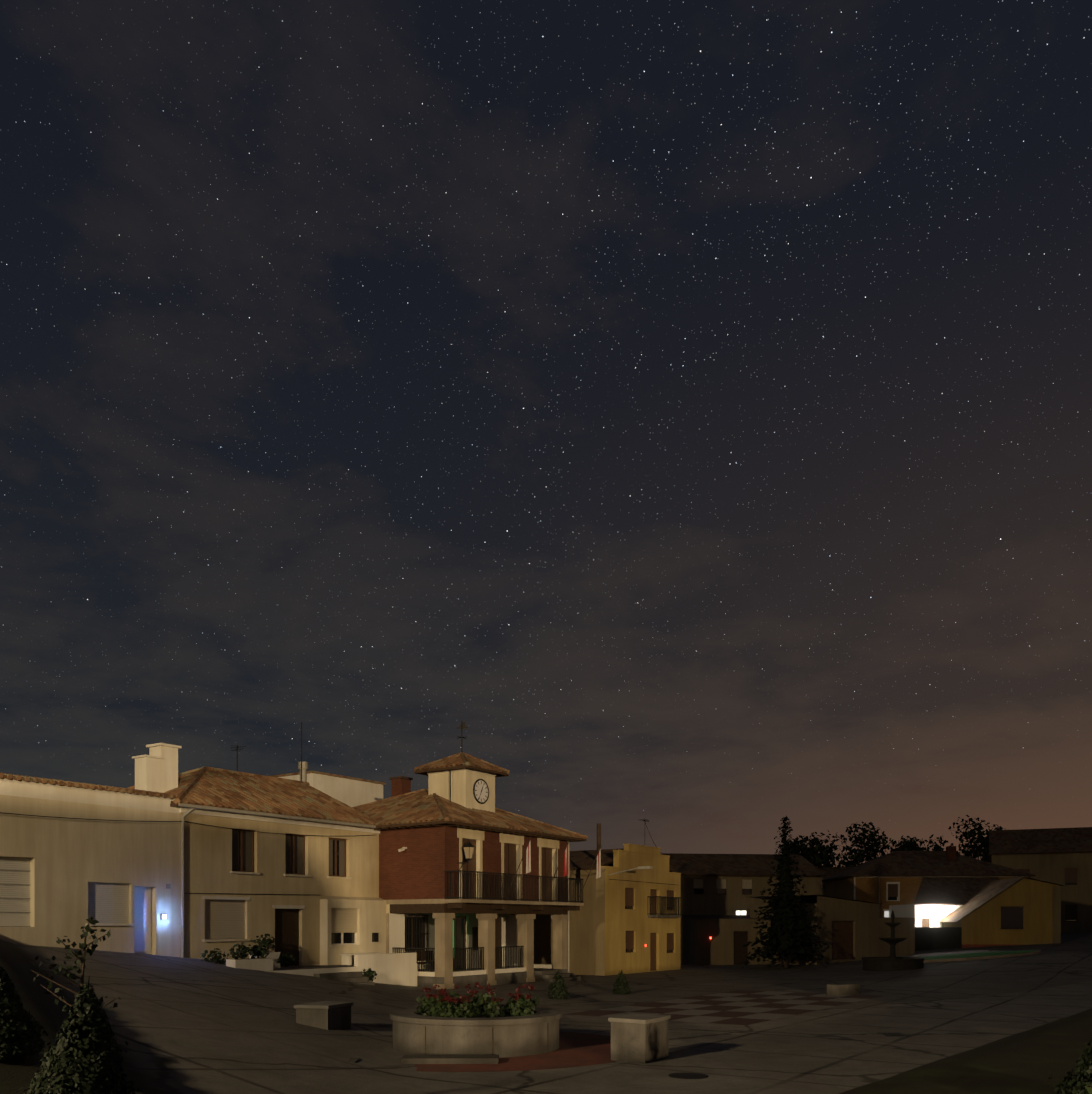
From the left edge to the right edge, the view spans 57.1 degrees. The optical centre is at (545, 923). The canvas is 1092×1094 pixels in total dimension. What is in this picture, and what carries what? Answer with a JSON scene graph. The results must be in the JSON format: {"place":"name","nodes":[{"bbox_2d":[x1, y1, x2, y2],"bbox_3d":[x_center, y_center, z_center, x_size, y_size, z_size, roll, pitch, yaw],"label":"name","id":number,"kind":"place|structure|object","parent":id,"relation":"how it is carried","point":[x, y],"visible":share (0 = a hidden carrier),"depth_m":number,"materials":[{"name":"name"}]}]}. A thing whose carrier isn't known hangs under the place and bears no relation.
{"place":"outdoors","nodes":[
{"label":"outdoors","id":0,"kind":"place"},
{"bbox_2d":[0,932,1091,1093],"bbox_3d":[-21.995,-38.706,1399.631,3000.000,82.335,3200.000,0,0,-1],"label":"ground","id":1,"kind":"structure","parent":0,"point":[1016,1025],"depth_m":19.95,"materials":[{"name":"concrete"}]},
{"bbox_2d":[0,963,50,1062],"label":"thuja","id":2,"kind":"object","parent":1,"relation":"on","point":[16,1046],"visible":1,"depth_m":9.63,"materials":[{"name":"green plant"}]},
{"bbox_2d":[31,916,120,1015],"bbox_3d":[-5.035,0.694,10.736,0.847,1.539,0.646,0,0,-29],"label":"sapling tree","id":3,"kind":"object","parent":1,"relation":"on","point":[84,945],"visible":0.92,"depth_m":10.71,"materials":[{"name":"green plant"}]},
{"bbox_2d":[18,976,139,1093],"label":"thuja","id":4,"kind":"object","parent":1,"relation":"on","point":[89,1061],"visible":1,"depth_m":7.14,"materials":[{"name":"green plant"}]},
{"bbox_2d":[0,773,182,956],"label":"garage building","id":5,"kind":"structure","parent":1,"relation":"on","point":[60,878],"depth_m":29.27,"materials":[{"name":"beige paint"}]},
{"bbox_2d":[127,722,416,985],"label":"cream house","id":6,"kind":"structure","parent":1,"relation":"on","point":[314,906],"depth_m":35.37,"materials":[{"name":"paint"}]},
{"bbox_2d":[200,934,376,981],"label":"terrace plants","id":7,"kind":"object","parent":1,"relation":"on","point":[261,952],"visible":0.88,"depth_m":32.26,"materials":[{"name":"green plant"}]},
{"bbox_2d":[271,771,385,806],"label":"white building","id":8,"kind":"structure","parent":1,"relation":"on","point":[351,791],"depth_m":51.11,"materials":[{"name":"paint"}]},
{"bbox_2d":[390,1005,561,1057],"bbox_3d":[-1.384,2.136,19.934,3.400,0.750,3.400,0,0,-1],"label":"round planter","id":9,"kind":"object","parent":1,"relation":"on","point":[414,1032],"visible":0.77,"depth_m":18.52,"materials":[{"name":"grey stone"}]},
{"bbox_2d":[415,982,539,1017],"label":"planter flowers","id":10,"kind":"object","parent":9,"relation":"on","point":[434,1006],"visible":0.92,"depth_m":19.36,"materials":[{"name":"green plant"}]},
{"bbox_2d":[352,721,605,988],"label":"town hall","id":11,"kind":"structure","parent":1,"relation":"on","point":[470,874],"depth_m":40.21,"materials":[{"name":"red brick"}]},
{"bbox_2d":[414,1031,614,1071],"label":"paving","id":12,"kind":"structure","parent":1,"relation":"on","point":[579,1049],"depth_m":18.10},
{"bbox_2d":[546,969,569,998],"bbox_3d":[0.402,1.997,32.710,0.809,1.029,0.764,0,0,-1],"label":"cone shrub","id":13,"kind":"object","parent":1,"relation":"on","point":[557,989],"visible":1,"depth_m":32.59,"materials":[{"name":"green plant"}]},
{"bbox_2d":[294,983,860,1063],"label":"stone benches","id":14,"kind":"object","parent":1,"relation":"on","point":[640,1038],"visible":0.79,"depth_m":17.94,"materials":[{"name":"grey stone"}]},
{"bbox_2d":[517,819,681,975],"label":"yellow building","id":15,"kind":"structure","parent":1,"relation":"on","point":[626,919],"depth_m":49.10,"materials":[{"name":"paint"}]},
{"bbox_2d":[0,812,667,854],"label":"overhead wires","id":16,"kind":"object","parent":15,"relation":"attached to","point":[195,823],"visible":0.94,"depth_m":31.47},
{"bbox_2d":[611,970,631,993],"bbox_3d":[2.648,2.048,34.942,0.729,0.926,0.709,0,0,-1],"label":"cone shrub","id":17,"kind":"object","parent":1,"relation":"on","point":[620,988],"visible":1,"depth_m":34.83,"materials":[{"name":"green plant"}]},
{"bbox_2d":[568,990,881,1024],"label":"checker paving","id":18,"kind":"structure","parent":1,"relation":"on","point":[747,1010],"depth_m":29.63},
{"bbox_2d":[660,853,825,964],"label":"house","id":19,"kind":"structure","parent":1,"relation":"on","point":[718,891],"depth_m":62.23,"materials":[{"name":"brown paint"}]},
{"bbox_2d":[739,816,829,967],"bbox_3d":[12.804,-1.639,54.054,4.541,8.320,4.637,0,0,-1],"label":"spruce tree","id":20,"kind":"object","parent":1,"relation":"on","point":[785,932],"visible":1,"depth_m":53.62,"materials":[{"name":"green plant"}]},
{"bbox_2d":[781,832,849,869],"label":"tree","id":21,"kind":"object","parent":1,"relation":"on","point":[809,854],"visible":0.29,"depth_m":90.38,"materials":[{"name":"green plant"}]},
{"bbox_2d":[750,895,914,964],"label":"cream building","id":22,"kind":"structure","parent":1,"relation":"on","point":[852,930],"depth_m":58.11,"materials":[{"name":"beige paint"}]},
{"bbox_2d":[817,867,852,895],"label":"house","id":23,"kind":"structure","parent":1,"relation":"on","point":[827,871],"depth_m":88.75,"materials":[{"name":"tile"}]},
{"bbox_2d":[800,821,891,866],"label":"tree","id":24,"kind":"object","parent":1,"relation":"on","point":[869,852],"visible":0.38,"depth_m":94.90,"materials":[{"name":"green plant"}]},
{"bbox_2d":[862,910,924,970],"bbox_3d":[16.868,0.822,48.779,2.900,3.000,2.900,0,0,-1],"label":"fountain","id":25,"kind":"object","parent":1,"relation":"on","point":[892,962],"visible":1,"depth_m":47.94,"materials":[{"name":"stone"}]},
{"bbox_2d":[887,834,953,852],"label":"tree","id":26,"kind":"object","parent":1,"relation":"on","point":[910,845],"visible":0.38,"depth_m":94.34,"materials":[{"name":"green plant"}]},
{"bbox_2d":[822,846,1035,916],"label":"brick house","id":27,"kind":"structure","parent":1,"relation":"on","point":[892,878],"depth_m":76.38,"materials":[{"name":"brown brick"}]},
{"bbox_2d":[915,927,961,950],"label":"courtyard gate","id":28,"kind":"structure","parent":1,"relation":"on","point":[931,938],"depth_m":65.98,"materials":[{"name":"black metal"}]},
{"bbox_2d":[889,877,999,926],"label":"building","id":29,"kind":"structure","parent":1,"relation":"on","point":[937,900],"depth_m":71.58,"materials":[{"name":"paint"}]},
{"bbox_2d":[948,815,1003,862],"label":"tree","id":30,"kind":"object","parent":1,"relation":"on","point":[978,850],"visible":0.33,"depth_m":98.96,"materials":[{"name":"green plant"}]},
{"bbox_2d":[920,950,1040,962],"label":"island grass","id":31,"kind":"structure","parent":1,"relation":"on","point":[968,956],"depth_m":53.37,"materials":[{"name":"green plant"}]},
{"bbox_2d":[939,877,1064,947],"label":"house","id":32,"kind":"structure","parent":1,"relation":"on","point":[1017,911],"depth_m":65.91,"materials":[{"name":"yellow paint"}]},
{"bbox_2d":[989,827,1091,932],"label":"tall house","id":33,"kind":"structure","parent":1,"relation":"on","point":[1062,856],"depth_m":82.72,"materials":[{"name":"brown paint"}]},
{"bbox_2d":[1047,1036,1091,1093],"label":"shrub","id":34,"kind":"object","parent":1,"relation":"on","point":[1078,1083],"visible":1,"depth_m":10.03,"materials":[{"name":"green plant"}]},
{"bbox_2d":[0,0,1091,866],"label":"sky","id":35,"kind":"structure","parent":0,"point":[683,408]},
{"bbox_2d":[1086,1087,1091,1093],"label":"plant","id":36,"kind":"object","parent":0,"point":[1089,1089],"visible":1,"depth_m":7.08,"materials":[{"name":"green plant"}]}
]}

